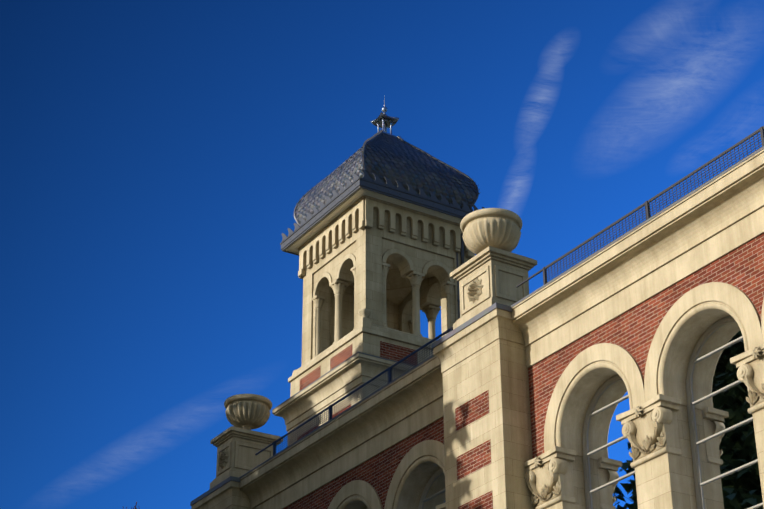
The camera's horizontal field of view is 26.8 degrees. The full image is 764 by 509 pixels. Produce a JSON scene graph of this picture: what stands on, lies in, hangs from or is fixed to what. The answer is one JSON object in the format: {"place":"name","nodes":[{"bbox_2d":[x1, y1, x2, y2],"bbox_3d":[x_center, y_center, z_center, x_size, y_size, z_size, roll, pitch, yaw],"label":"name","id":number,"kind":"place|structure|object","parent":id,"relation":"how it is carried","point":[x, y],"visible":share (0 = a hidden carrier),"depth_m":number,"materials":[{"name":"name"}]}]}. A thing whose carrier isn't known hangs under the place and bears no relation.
{"place":"outdoors","nodes":[
{"label":"outdoors","id":0,"kind":"place"},
{"bbox_2d":[293,308,370,371],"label":"tower sill acroteria","id":1,"kind":"object","parent":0,"point":[364,320],"visible":0.15,"depth_m":44.83,"materials":[{"name":"beige stone"}]},
{"bbox_2d":[0,0,763,508],"label":"sky","id":2,"kind":"structure","parent":0,"point":[157,157],"materials":[{"name":"blue"}]},
{"bbox_2d":[457,252,459,317],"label":"tower lightning conductor","id":3,"kind":"object","parent":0,"point":[458,300],"visible":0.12,"depth_m":47.30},
{"label":"ground","id":4,"kind":"structure","parent":0,"visible":0},
{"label":"house interior walls","id":5,"kind":"object","parent":4,"relation":"on","visible":0},
{"bbox_2d":[226,505,249,508],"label":"end pier","id":6,"kind":"structure","parent":5,"relation":"attached to","point":[234,507],"depth_m":43.01,"materials":[{"name":"stone"}]},
{"bbox_2d":[284,417,443,508],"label":"arcade brick spandrels","id":7,"kind":"object","parent":5,"relation":"on","point":[376,472],"visible":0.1,"depth_m":37.93,"materials":[{"name":"red brick"}]},
{"bbox_2d":[328,440,444,508],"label":"arcade stone arches","id":8,"kind":"structure","parent":7,"relation":"attached to","point":[420,464],"depth_m":36.97,"materials":[{"name":"stone"}]},
{"bbox_2d":[436,502,445,508],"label":"pilasters","id":9,"kind":"object","parent":7,"relation":"attached to","point":[442,506],"depth_m":34.82,"materials":[{"name":"stone"}]},
{"bbox_2d":[287,195,474,445],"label":"tower","id":10,"kind":"structure","parent":5,"relation":"on","point":[391,266],"depth_m":47.22,"materials":[{"name":"beige stone"}]},
{"bbox_2d":[272,352,413,430],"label":"tower base","id":11,"kind":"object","parent":10,"relation":"attached to","point":[335,383],"depth_m":44.84,"materials":[{"name":"beige stone"}]},
{"bbox_2d":[285,188,461,253],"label":"roof eave","id":12,"kind":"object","parent":10,"relation":"attached to","point":[327,219],"depth_m":47.64,"materials":[{"name":"beige stone"}]},
{"bbox_2d":[294,129,480,225],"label":"domed roof","id":13,"kind":"structure","parent":10,"relation":"on","point":[391,158],"depth_m":48.50,"materials":[{"name":"grey tile"}]},
{"bbox_2d":[280,169,484,255],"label":"tower box gutter","id":14,"kind":"object","parent":13,"relation":"attached to","point":[399,192],"visible":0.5,"depth_m":47.45,"materials":[{"name":"grey metal"}]},
{"bbox_2d":[370,95,398,136],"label":"finial","id":15,"kind":"object","parent":13,"relation":"on","point":[384,121],"visible":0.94,"depth_m":50.98,"materials":[{"name":"grey metal"}]},
{"bbox_2d":[461,233,463,264],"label":"downpipe","id":16,"kind":"object","parent":10,"relation":"attached to","point":[462,251],"visible":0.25,"depth_m":48.01,"materials":[{"name":"grey metal"}]},
{"bbox_2d":[366,468,444,508],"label":"window frames","id":17,"kind":"structure","parent":5,"relation":"on","point":[436,474],"depth_m":36.96,"materials":[{"name":"paint"}]},
{"bbox_2d":[422,473,445,508],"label":"window glass","id":18,"kind":"object","parent":17,"relation":"in","point":[437,484],"depth_m":36.70,"materials":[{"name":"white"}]},
{"bbox_2d":[191,149,763,508],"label":"stone cornice","id":19,"kind":"structure","parent":5,"relation":"on","point":[722,215],"depth_m":33.17,"materials":[{"name":"stone"}]},
{"bbox_2d":[190,146,763,505],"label":"cornice zinc flashing","id":20,"kind":"object","parent":19,"relation":"on","point":[433,345],"visible":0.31,"depth_m":34.38,"materials":[{"name":"grey metal"}]},
{"bbox_2d":[210,394,281,488],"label":"urn on pedestal","id":21,"kind":"object","parent":20,"relation":"on","point":[239,444],"visible":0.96,"depth_m":44.60,"materials":[{"name":"stone"}]},
{"bbox_2d":[273,327,452,455],"bbox_3d":[-0.630,3.570,39.286,0.100,0.590,8.460,16,-32,-28],"label":"roof railing","id":22,"kind":"object","parent":20,"relation":"on","point":[330,409],"visible":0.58,"depth_m":39.32,"materials":[{"name":"black metal"}]},
{"bbox_2d":[255,269,542,454],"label":"railing stays","id":23,"kind":"object","parent":22,"relation":"attached to","point":[518,285],"visible":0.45,"depth_m":34.25,"materials":[{"name":"black paint"}]},
{"bbox_2d":[450,208,536,329],"bbox_3d":[2.477,0.460,35.670,1.404,2.705,1.530,16,-32,-28],"label":"urn on pedestal","id":24,"kind":"object","parent":20,"relation":"on","point":[493,270],"visible":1,"depth_m":35.34,"materials":[{"name":"stone"}]},
{"bbox_2d":[543,126,763,284],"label":"roof railing","id":25,"kind":"object","parent":20,"relation":"on","point":[646,204],"visible":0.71,"depth_m":30.97,"materials":[{"name":"black metal"}]},
{"bbox_2d":[443,338,532,508],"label":"pier","id":26,"kind":"structure","parent":5,"relation":"attached to","point":[487,430],"depth_m":33.33,"materials":[{"name":"stone"}]},
{"bbox_2d":[524,343,763,508],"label":"pilasters","id":27,"kind":"object","parent":5,"relation":"on","point":[655,432],"visible":1,"depth_m":29.50,"materials":[{"name":"stone"}]},
{"bbox_2d":[528,233,763,457],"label":"arcade brick spandrels","id":28,"kind":"object","parent":5,"relation":"on","point":[632,331],"visible":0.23,"depth_m":30.70,"materials":[{"name":"red brick"}]},
{"bbox_2d":[544,282,763,455],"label":"arcade stone arches","id":29,"kind":"structure","parent":5,"relation":"on","point":[691,316],"depth_m":30.11,"materials":[{"name":"stone"}]},
{"bbox_2d":[582,316,762,508],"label":"window frames","id":30,"kind":"structure","parent":5,"relation":"on","point":[710,330],"depth_m":29.94,"materials":[{"name":"paint"}]},
{"bbox_2d":[588,322,763,508],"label":"window glass","id":31,"kind":"object","parent":30,"relation":"in","point":[729,450],"depth_m":29.42,"materials":[{"name":"clear"}]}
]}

